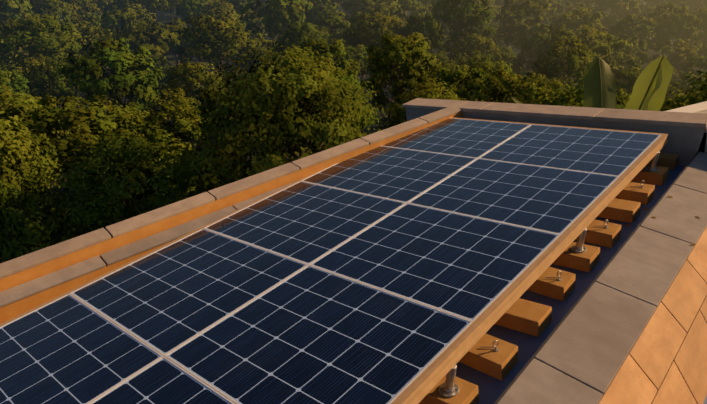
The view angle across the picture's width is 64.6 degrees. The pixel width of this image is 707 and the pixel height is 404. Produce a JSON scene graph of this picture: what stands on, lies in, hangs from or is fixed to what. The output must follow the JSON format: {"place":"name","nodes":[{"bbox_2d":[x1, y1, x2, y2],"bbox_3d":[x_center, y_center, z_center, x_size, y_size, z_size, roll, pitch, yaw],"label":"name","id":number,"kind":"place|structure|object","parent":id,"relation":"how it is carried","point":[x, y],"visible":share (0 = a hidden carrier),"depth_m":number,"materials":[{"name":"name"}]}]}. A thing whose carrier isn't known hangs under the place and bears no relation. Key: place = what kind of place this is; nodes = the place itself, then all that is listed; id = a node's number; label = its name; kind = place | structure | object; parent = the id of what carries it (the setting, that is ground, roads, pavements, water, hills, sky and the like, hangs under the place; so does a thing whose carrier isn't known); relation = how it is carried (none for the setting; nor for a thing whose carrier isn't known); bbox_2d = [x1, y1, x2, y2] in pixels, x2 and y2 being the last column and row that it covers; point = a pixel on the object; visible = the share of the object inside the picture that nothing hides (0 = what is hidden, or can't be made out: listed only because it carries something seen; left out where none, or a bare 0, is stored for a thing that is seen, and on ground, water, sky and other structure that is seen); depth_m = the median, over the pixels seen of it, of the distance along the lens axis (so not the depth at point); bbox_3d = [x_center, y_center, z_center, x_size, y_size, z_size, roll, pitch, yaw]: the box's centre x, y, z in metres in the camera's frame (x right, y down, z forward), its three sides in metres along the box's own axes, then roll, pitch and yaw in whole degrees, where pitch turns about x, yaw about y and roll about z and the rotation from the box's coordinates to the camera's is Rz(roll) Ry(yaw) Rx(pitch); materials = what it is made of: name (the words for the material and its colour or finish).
{"place":"outdoors","nodes":[
{"label":"outdoors","id":0,"kind":"place"},
{"bbox_2d":[0,0,706,261],"bbox_3d":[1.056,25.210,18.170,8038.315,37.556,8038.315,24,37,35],"label":"terrain","id":1,"kind":"structure","parent":0,"point":[171,58],"depth_m":129.01,"materials":[{"name":"green plant"}]},
{"bbox_2d":[0,60,29,93],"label":"tree","id":2,"kind":"object","parent":1,"relation":"on","point":[5,75],"visible":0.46,"depth_m":78.25,"materials":[{"name":"green plant"}]},
{"bbox_2d":[0,0,43,32],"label":"tree","id":3,"kind":"object","parent":1,"relation":"on","point":[21,6],"visible":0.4,"depth_m":128.04,"materials":[{"name":"green plant"}]},
{"bbox_2d":[0,111,60,227],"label":"tree","id":4,"kind":"object","parent":1,"relation":"on","point":[6,180],"visible":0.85,"depth_m":40.84,"materials":[{"name":"green plant"}]},
{"bbox_2d":[4,56,65,100],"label":"tree","id":5,"kind":"object","parent":1,"relation":"on","point":[40,61],"visible":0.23,"depth_m":88.29,"materials":[{"name":"green plant"}]},
{"bbox_2d":[0,84,74,201],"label":"tree","id":6,"kind":"object","parent":1,"relation":"on","point":[22,104],"visible":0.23,"depth_m":58.56,"materials":[{"name":"green plant"}]},
{"bbox_2d":[0,14,86,106],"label":"tree","id":7,"kind":"object","parent":1,"relation":"on","point":[44,46],"visible":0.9,"depth_m":94.95,"materials":[{"name":"green plant"}]},
{"bbox_2d":[0,183,97,262],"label":"tree","id":8,"kind":"object","parent":1,"relation":"on","point":[35,237],"visible":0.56,"depth_m":36.55,"materials":[{"name":"green plant"}]},
{"bbox_2d":[15,0,84,24],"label":"tree","id":9,"kind":"object","parent":1,"relation":"on","point":[52,7],"visible":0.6,"depth_m":138.65,"materials":[{"name":"green plant"}]},
{"bbox_2d":[22,58,85,118],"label":"tree","id":10,"kind":"object","parent":1,"relation":"on","point":[62,89],"visible":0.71,"depth_m":83.12,"materials":[{"name":"green plant"}]},
{"bbox_2d":[0,92,143,196],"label":"tree","id":11,"kind":"object","parent":1,"relation":"on","point":[96,128],"visible":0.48,"depth_m":53.15,"materials":[{"name":"green plant"}]},
{"bbox_2d":[65,0,99,20],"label":"tree","id":12,"kind":"object","parent":1,"relation":"on","point":[89,7],"visible":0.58,"depth_m":149.39,"materials":[{"name":"green plant"}]},
{"bbox_2d":[73,27,113,62],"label":"tree","id":13,"kind":"object","parent":1,"relation":"on","point":[92,31],"visible":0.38,"depth_m":112.57,"materials":[{"name":"green plant"}]},
{"bbox_2d":[52,37,165,113],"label":"tree","id":14,"kind":"object","parent":1,"relation":"on","point":[124,59],"visible":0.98,"depth_m":74.08,"materials":[{"name":"green plant"}]},
{"bbox_2d":[69,162,149,229],"bbox_3d":[-21.567,1.507,50.702,6.955,9.575,7.516,2,29,-1],"label":"tree","id":15,"kind":"object","parent":1,"relation":"on","point":[127,205],"visible":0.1,"depth_m":48.74,"materials":[{"name":"green plant"}]},
{"bbox_2d":[80,102,150,166],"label":"tree","id":16,"kind":"object","parent":1,"relation":"on","point":[131,128],"visible":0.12,"depth_m":63.99,"materials":[{"name":"green plant"}]},
{"bbox_2d":[96,8,142,35],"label":"tree","id":17,"kind":"object","parent":1,"relation":"on","point":[129,15],"visible":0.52,"depth_m":129.03,"materials":[{"name":"green plant"}]},
{"bbox_2d":[44,132,199,232],"bbox_3d":[-16.190,0.852,40.256,11.489,11.679,9.307,10,32,15],"label":"tree","id":18,"kind":"object","parent":1,"relation":"on","point":[160,181],"visible":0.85,"depth_m":37.52,"materials":[{"name":"green plant"}]},
{"bbox_2d":[102,0,147,25],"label":"tree","id":19,"kind":"object","parent":1,"relation":"on","point":[111,8],"visible":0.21,"depth_m":150.97,"materials":[{"name":"green plant"}]},
{"bbox_2d":[105,70,158,133],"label":"tree","id":20,"kind":"object","parent":1,"relation":"on","point":[138,99],"visible":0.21,"depth_m":87.25,"materials":[{"name":"green plant"}]},
{"bbox_2d":[102,20,182,84],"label":"tree","id":21,"kind":"object","parent":1,"relation":"on","point":[155,46],"visible":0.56,"depth_m":111.53,"materials":[{"name":"green plant"}]},
{"bbox_2d":[126,8,159,27],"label":"tree","id":22,"kind":"object","parent":1,"relation":"on","point":[140,14],"visible":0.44,"depth_m":140.34,"materials":[{"name":"green plant"}]},
{"bbox_2d":[129,0,169,23],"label":"tree","id":23,"kind":"object","parent":1,"relation":"on","point":[151,5],"visible":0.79,"depth_m":152.72,"materials":[{"name":"green plant"}]},
{"bbox_2d":[126,54,172,106],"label":"tree","id":24,"kind":"object","parent":1,"relation":"on","point":[162,59],"visible":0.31,"depth_m":104.87,"materials":[{"name":"green plant"}]},
{"bbox_2d":[98,121,207,206],"bbox_3d":[-19.506,-2.176,55.872,10.833,11.639,8.696,-17,33,-29],"label":"tree","id":25,"kind":"object","parent":1,"relation":"on","point":[154,139],"visible":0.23,"depth_m":53.80,"materials":[{"name":"green plant"}]},
{"bbox_2d":[143,18,194,65],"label":"tree","id":26,"kind":"object","parent":1,"relation":"on","point":[173,27],"visible":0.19,"depth_m":120.38,"materials":[{"name":"green plant"}]},
{"bbox_2d":[140,88,203,141],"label":"tree","id":27,"kind":"object","parent":1,"relation":"on","point":[162,98],"visible":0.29,"depth_m":70.06,"materials":[{"name":"green plant"}]},
{"bbox_2d":[138,98,210,159],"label":"tree","id":28,"kind":"object","parent":1,"relation":"on","point":[183,124],"visible":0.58,"depth_m":63.70,"materials":[{"name":"green plant"}]},
{"bbox_2d":[175,0,205,25],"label":"tree","id":29,"kind":"object","parent":1,"relation":"on","point":[185,13],"visible":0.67,"depth_m":148.03,"materials":[{"name":"green plant"}]},
{"bbox_2d":[161,57,227,144],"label":"tree","id":30,"kind":"object","parent":1,"relation":"on","point":[189,68],"visible":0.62,"depth_m":80.05,"materials":[{"name":"green plant"}]},
{"bbox_2d":[147,143,254,206],"bbox_3d":[-12.439,0.059,48.957,9.755,10.168,7.846,-18,34,-28],"label":"tree","id":31,"kind":"object","parent":1,"relation":"on","point":[201,188],"visible":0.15,"depth_m":46.41,"materials":[{"name":"green plant"}]},
{"bbox_2d":[173,13,258,88],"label":"tree","id":32,"kind":"object","parent":1,"relation":"on","point":[222,29],"visible":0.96,"depth_m":98.75,"materials":[{"name":"green plant"}]},
{"bbox_2d":[201,7,250,65],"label":"tree","id":33,"kind":"object","parent":1,"relation":"on","point":[233,16],"visible":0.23,"depth_m":130.30,"materials":[{"name":"green plant"}]},
{"bbox_2d":[191,82,293,170],"bbox_3d":[-10.834,-6.254,59.357,11.553,13.206,11.676,-25,38,-38],"label":"tree","id":34,"kind":"object","parent":1,"relation":"on","point":[210,103],"visible":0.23,"depth_m":56.73,"materials":[{"name":"green plant"}]},
{"bbox_2d":[231,29,264,69],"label":"tree","id":35,"kind":"object","parent":1,"relation":"on","point":[258,34],"visible":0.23,"depth_m":114.69,"materials":[{"name":"green plant"}]},
{"bbox_2d":[234,37,277,73],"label":"tree","id":36,"kind":"object","parent":1,"relation":"on","point":[258,46],"visible":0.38,"depth_m":105.71,"materials":[{"name":"green plant"}]},
{"bbox_2d":[252,48,289,84],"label":"tree","id":37,"kind":"object","parent":1,"relation":"on","point":[271,53],"visible":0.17,"depth_m":95.06,"materials":[{"name":"green plant"}]},
{"bbox_2d":[239,0,312,67],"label":"tree","id":38,"kind":"object","parent":1,"relation":"on","point":[275,23],"visible":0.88,"depth_m":117.49,"materials":[{"name":"green plant"}]},
{"bbox_2d":[188,44,373,188],"bbox_3d":[-4.396,-2.824,39.041,11.286,15.838,15.067,4,30,6],"label":"tree","id":39,"kind":"object","parent":1,"relation":"on","point":[306,125],"visible":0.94,"depth_m":34.88,"materials":[{"name":"green plant"}]},
{"bbox_2d":[267,19,329,62],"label":"tree","id":40,"kind":"object","parent":1,"relation":"on","point":[294,33],"visible":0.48,"depth_m":98.14,"materials":[{"name":"green plant"}]},
{"bbox_2d":[227,56,384,166],"bbox_3d":[-3.399,-4.006,48.924,11.478,16.821,15.485,-23,37,-34],"label":"tree","id":41,"kind":"object","parent":1,"relation":"on","point":[262,151],"visible":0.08,"depth_m":45.05,"materials":[{"name":"green plant"}]},
{"bbox_2d":[302,0,342,29],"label":"tree","id":42,"kind":"object","parent":1,"relation":"on","point":[318,10],"visible":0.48,"depth_m":134.21,"materials":[{"name":"green plant"}]},
{"bbox_2d":[289,37,359,81],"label":"tree","id":43,"kind":"object","parent":1,"relation":"on","point":[323,45],"visible":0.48,"depth_m":71.88,"materials":[{"name":"green plant"}]},
{"bbox_2d":[314,9,345,37],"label":"tree","id":44,"kind":"object","parent":1,"relation":"on","point":[326,15],"visible":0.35,"depth_m":123.59,"materials":[{"name":"green plant"}]},
{"bbox_2d":[320,16,351,52],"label":"tree","id":45,"kind":"object","parent":1,"relation":"on","point":[333,27],"visible":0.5,"depth_m":114.74,"materials":[{"name":"green plant"}]},
{"bbox_2d":[330,44,371,77],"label":"tree","id":46,"kind":"object","parent":1,"relation":"on","point":[359,53],"visible":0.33,"depth_m":90.94,"materials":[{"name":"green plant"}]},
{"bbox_2d":[344,12,379,77],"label":"tree","id":47,"kind":"object","parent":1,"relation":"on","point":[354,18],"visible":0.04,"depth_m":109.10,"materials":[{"name":"green plant"}]},
{"bbox_2d":[342,0,406,25],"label":"tree","id":48,"kind":"object","parent":1,"relation":"on","point":[359,5],"visible":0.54,"depth_m":133.11,"materials":[{"name":"green plant"}]},
{"bbox_2d":[341,12,408,56],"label":"tree","id":49,"kind":"object","parent":1,"relation":"on","point":[361,34],"visible":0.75,"depth_m":99.10,"materials":[{"name":"green plant"}]},
{"bbox_2d":[367,5,405,33],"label":"tree","id":50,"kind":"object","parent":1,"relation":"on","point":[384,9],"visible":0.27,"depth_m":122.11,"materials":[{"name":"green plant"}]},
{"bbox_2d":[363,30,427,94],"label":"tree","id":51,"kind":"object","parent":1,"relation":"on","point":[388,82],"visible":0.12,"depth_m":78.69,"materials":[{"name":"green plant"}]},
{"bbox_2d":[360,32,441,109],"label":"tree","id":52,"kind":"object","parent":1,"relation":"on","point":[380,71],"visible":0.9,"depth_m":67.11,"materials":[{"name":"green plant"}]},
{"bbox_2d":[396,3,430,21],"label":"tree","id":53,"kind":"object","parent":1,"relation":"on","point":[412,8],"visible":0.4,"depth_m":128.96,"materials":[{"name":"green plant"}]},
{"bbox_2d":[403,13,445,58],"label":"tree","id":54,"kind":"object","parent":1,"relation":"on","point":[434,29],"visible":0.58,"depth_m":98.53,"materials":[{"name":"green plant"}]},
{"bbox_2d":[376,76,483,131],"bbox_3d":[7.361,-4.735,53.732,10.722,13.285,14.833,10,31,17],"label":"tree","id":55,"kind":"object","parent":1,"relation":"on","point":[397,117],"visible":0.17,"depth_m":51.72,"materials":[{"name":"green plant"}]},
{"bbox_2d":[414,64,497,101],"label":"tree","id":56,"kind":"object","parent":1,"relation":"on","point":[454,77],"visible":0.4,"depth_m":62.76,"materials":[{"name":"green plant"}]},
{"bbox_2d":[421,0,495,59],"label":"tree","id":57,"kind":"object","parent":1,"relation":"on","point":[448,15],"visible":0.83,"depth_m":101.12,"materials":[{"name":"green plant"}]},
{"bbox_2d":[438,51,495,82],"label":"tree","id":58,"kind":"object","parent":1,"relation":"on","point":[473,59],"visible":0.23,"depth_m":83.83,"materials":[{"name":"green plant"}]},
{"bbox_2d":[442,31,498,61],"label":"tree","id":59,"kind":"object","parent":1,"relation":"on","point":[475,45],"visible":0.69,"depth_m":97.23,"materials":[{"name":"green plant"}]},
{"bbox_2d":[449,60,512,100],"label":"tree","id":60,"kind":"object","parent":1,"relation":"on","point":[486,66],"visible":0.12,"depth_m":70.63,"materials":[{"name":"green plant"}]},
{"bbox_2d":[479,49,524,77],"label":"tree","id":61,"kind":"object","parent":1,"relation":"on","point":[516,67],"visible":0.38,"depth_m":94.37,"materials":[{"name":"green plant"}]},
{"bbox_2d":[452,68,564,104],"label":"tree","id":62,"kind":"object","parent":1,"relation":"on","point":[475,85],"visible":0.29,"depth_m":57.27,"materials":[{"name":"green plant"}]},
{"bbox_2d":[493,0,551,75],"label":"tree","id":63,"kind":"object","parent":1,"relation":"on","point":[514,37],"visible":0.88,"depth_m":112.64,"materials":[{"name":"green plant"}]},
{"bbox_2d":[515,0,555,23],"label":"tree","id":64,"kind":"object","parent":1,"relation":"on","point":[551,11],"visible":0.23,"depth_m":137.64,"materials":[{"name":"green plant"}]},
{"bbox_2d":[498,71,576,101],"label":"tree","id":65,"kind":"object","parent":1,"relation":"on","point":[554,83],"visible":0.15,"depth_m":69.22,"materials":[{"name":"green plant"}]},
{"bbox_2d":[512,31,566,73],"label":"tree","id":66,"kind":"object","parent":1,"relation":"on","point":[529,51],"visible":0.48,"depth_m":100.86,"materials":[{"name":"green plant"}]},
{"bbox_2d":[528,35,596,89],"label":"tree","id":67,"kind":"object","parent":1,"relation":"on","point":[574,60],"visible":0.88,"depth_m":78.10,"materials":[{"name":"green plant"}]},
{"bbox_2d":[494,78,630,108],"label":"tree","id":68,"kind":"object","parent":1,"relation":"on","point":[568,101],"visible":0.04,"depth_m":35.95,"materials":[{"name":"green plant"}]},
{"bbox_2d":[552,2,596,31],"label":"tree","id":69,"kind":"object","parent":1,"relation":"on","point":[559,9],"visible":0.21,"depth_m":135.86,"materials":[{"name":"green plant"}]},
{"bbox_2d":[549,7,609,82],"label":"tree","id":70,"kind":"object","parent":1,"relation":"on","point":[576,23],"visible":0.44,"depth_m":113.93,"materials":[{"name":"green plant"}]},
{"bbox_2d":[532,23,640,79],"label":"tree","id":71,"kind":"object","parent":1,"relation":"on","point":[600,48],"visible":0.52,"depth_m":90.06,"materials":[{"name":"green plant"}]},
{"bbox_2d":[511,56,672,110],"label":"leaves","id":72,"kind":"object","parent":1,"relation":"on","point":[650,87],"visible":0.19,"depth_m":9.12,"materials":[{"name":"green plant"}]},
{"bbox_2d":[594,0,640,20],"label":"tree","id":73,"kind":"object","parent":1,"relation":"on","point":[608,4],"visible":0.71,"depth_m":140.21,"materials":[{"name":"green plant"}]},
{"bbox_2d":[595,14,639,58],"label":"tree","id":74,"kind":"object","parent":1,"relation":"on","point":[609,24],"visible":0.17,"depth_m":131.84,"materials":[{"name":"green plant"}]},
{"bbox_2d":[605,34,649,78],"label":"tree","id":75,"kind":"object","parent":1,"relation":"on","point":[643,56],"visible":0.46,"depth_m":104.91,"materials":[{"name":"green plant"}]},
{"bbox_2d":[613,66,643,105],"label":"tree","id":76,"kind":"object","parent":1,"relation":"on","point":[631,77],"visible":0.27,"depth_m":77.47,"materials":[{"name":"green plant"}]},
{"bbox_2d":[607,13,661,54],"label":"tree","id":77,"kind":"object","parent":1,"relation":"on","point":[627,23],"visible":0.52,"depth_m":113.46,"materials":[{"name":"green plant"}]},
{"bbox_2d":[631,2,700,55],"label":"tree","id":78,"kind":"object","parent":1,"relation":"on","point":[665,24],"visible":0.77,"depth_m":117.08,"materials":[{"name":"green plant"}]},
{"bbox_2d":[636,39,702,95],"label":"tree","id":79,"kind":"object","parent":1,"relation":"on","point":[678,57],"visible":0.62,"depth_m":106.47,"materials":[{"name":"green plant"}]},
{"bbox_2d":[644,0,704,15],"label":"tree","id":80,"kind":"object","parent":1,"relation":"on","point":[678,2],"visible":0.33,"depth_m":147.45,"materials":[{"name":"green plant"}]},
{"bbox_2d":[660,70,706,110],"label":"tree","id":81,"kind":"object","parent":1,"relation":"on","point":[694,95],"visible":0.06,"depth_m":32.13,"materials":[{"name":"green plant"}]},
{"bbox_2d":[662,83,706,110],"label":"tree","id":82,"kind":"object","parent":1,"relation":"on","point":[679,104],"visible":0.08,"depth_m":43.14,"materials":[{"name":"green plant"}]},
{"bbox_2d":[666,73,706,97],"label":"tree","id":83,"kind":"object","parent":1,"relation":"on","point":[682,83],"visible":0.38,"depth_m":84.21,"materials":[{"name":"green plant"}]},
{"bbox_2d":[666,38,706,69],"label":"tree","id":84,"kind":"object","parent":1,"relation":"on","point":[702,50],"visible":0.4,"depth_m":112.10,"materials":[{"name":"green plant"}]},
{"bbox_2d":[667,101,706,113],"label":"neighbour building","id":85,"kind":"structure","parent":1,"relation":"on","point":[701,107],"depth_m":10.29,"materials":[{"name":"white paint"}]},
{"bbox_2d":[671,8,706,45],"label":"tree","id":86,"kind":"object","parent":1,"relation":"on","point":[702,35],"visible":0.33,"depth_m":121.42,"materials":[{"name":"green plant"}]},
{"bbox_2d":[680,52,706,81],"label":"tree","id":87,"kind":"object","parent":1,"relation":"on","point":[700,62],"visible":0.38,"depth_m":95.09,"materials":[{"name":"green plant"}]},
{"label":"house walls","id":88,"kind":"object","parent":1,"relation":"on","visible":0},
{"bbox_2d":[0,111,462,322],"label":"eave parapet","id":89,"kind":"structure","parent":88,"relation":"attached to","point":[13,309],"depth_m":5.71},
{"bbox_2d":[0,100,470,323],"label":"eave coping","id":90,"kind":"object","parent":89,"relation":"on","point":[39,284],"visible":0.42,"depth_m":5.91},
{"bbox_2d":[406,107,706,165],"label":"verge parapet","id":91,"kind":"structure","parent":88,"relation":"on","point":[686,144],"depth_m":7.16,"materials":[{"name":"grey concrete"}]},
{"bbox_2d":[402,98,706,132],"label":"verge coping","id":92,"kind":"object","parent":91,"relation":"attached to","point":[652,117],"visible":0.98,"depth_m":7.71,"materials":[{"name":"concrete"}]},
{"bbox_2d":[456,165,685,403],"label":"roof deck","id":93,"kind":"structure","parent":88,"relation":"on","point":[491,389],"depth_m":4.58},
{"bbox_2d":[418,364,478,403],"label":"support block","id":94,"kind":"structure","parent":93,"relation":"on","point":[450,387],"depth_m":3.72,"materials":[{"name":"wood"}]},
{"bbox_2d":[458,333,517,380],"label":"support block","id":95,"kind":"structure","parent":93,"relation":"on","point":[494,357],"depth_m":4.05,"materials":[{"name":"wood"}]},
{"bbox_2d":[495,298,551,336],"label":"support block","id":96,"kind":"structure","parent":93,"relation":"on","point":[528,317],"depth_m":4.42,"materials":[{"name":"wood"}]},
{"bbox_2d":[527,267,575,301],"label":"support block","id":97,"kind":"structure","parent":93,"relation":"on","point":[555,283],"depth_m":4.79,"materials":[{"name":"wood"}]},
{"bbox_2d":[552,228,599,271],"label":"support block","id":98,"kind":"structure","parent":93,"relation":"on","point":[579,254],"depth_m":5.13,"materials":[{"name":"wood"}]},
{"bbox_2d":[0,117,667,403],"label":"solar array","id":99,"kind":"object","parent":98,"relation":"on","point":[410,268],"visible":0.92,"depth_m":4.67,"materials":[{"name":"glass"}]},
{"bbox_2d":[575,219,620,247],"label":"support block","id":100,"kind":"structure","parent":93,"relation":"on","point":[604,233],"depth_m":5.47,"materials":[{"name":"wood"}]},
{"bbox_2d":[597,198,640,222],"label":"support block","id":101,"kind":"structure","parent":93,"relation":"on","point":[628,211],"depth_m":5.87,"materials":[{"name":"wood"}]},
{"bbox_2d":[615,180,654,204],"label":"support block","id":102,"kind":"structure","parent":93,"relation":"on","point":[642,193],"depth_m":6.19,"materials":[{"name":"wood"}]},
{"bbox_2d":[630,152,668,184],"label":"support block","id":103,"kind":"structure","parent":93,"relation":"on","point":[652,173],"depth_m":6.57,"materials":[{"name":"wood"}]},
{"bbox_2d":[647,153,678,169],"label":"support block","id":104,"kind":"structure","parent":93,"relation":"on","point":[671,161],"depth_m":6.90,"materials":[{"name":"wood"}]},
{"bbox_2d":[598,226,706,403],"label":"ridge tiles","id":105,"kind":"object","parent":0,"point":[665,361],"visible":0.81,"depth_m":4.16,"materials":[{"name":"orange tile"}]},
{"bbox_3d":[2.604,2.343,2.638,3.341,0.911,9.720,24,37,35],"label":"ridge backing","id":106,"kind":"object","parent":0,"visible":0},
{"bbox_2d":[494,151,699,403],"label":"ridge wall","id":107,"kind":"structure","parent":106,"relation":"on","point":[546,340],"depth_m":4.39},
{"bbox_2d":[497,152,706,403],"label":"ridge band slabs","id":108,"kind":"structure","parent":107,"relation":"on","point":[582,354],"depth_m":4.28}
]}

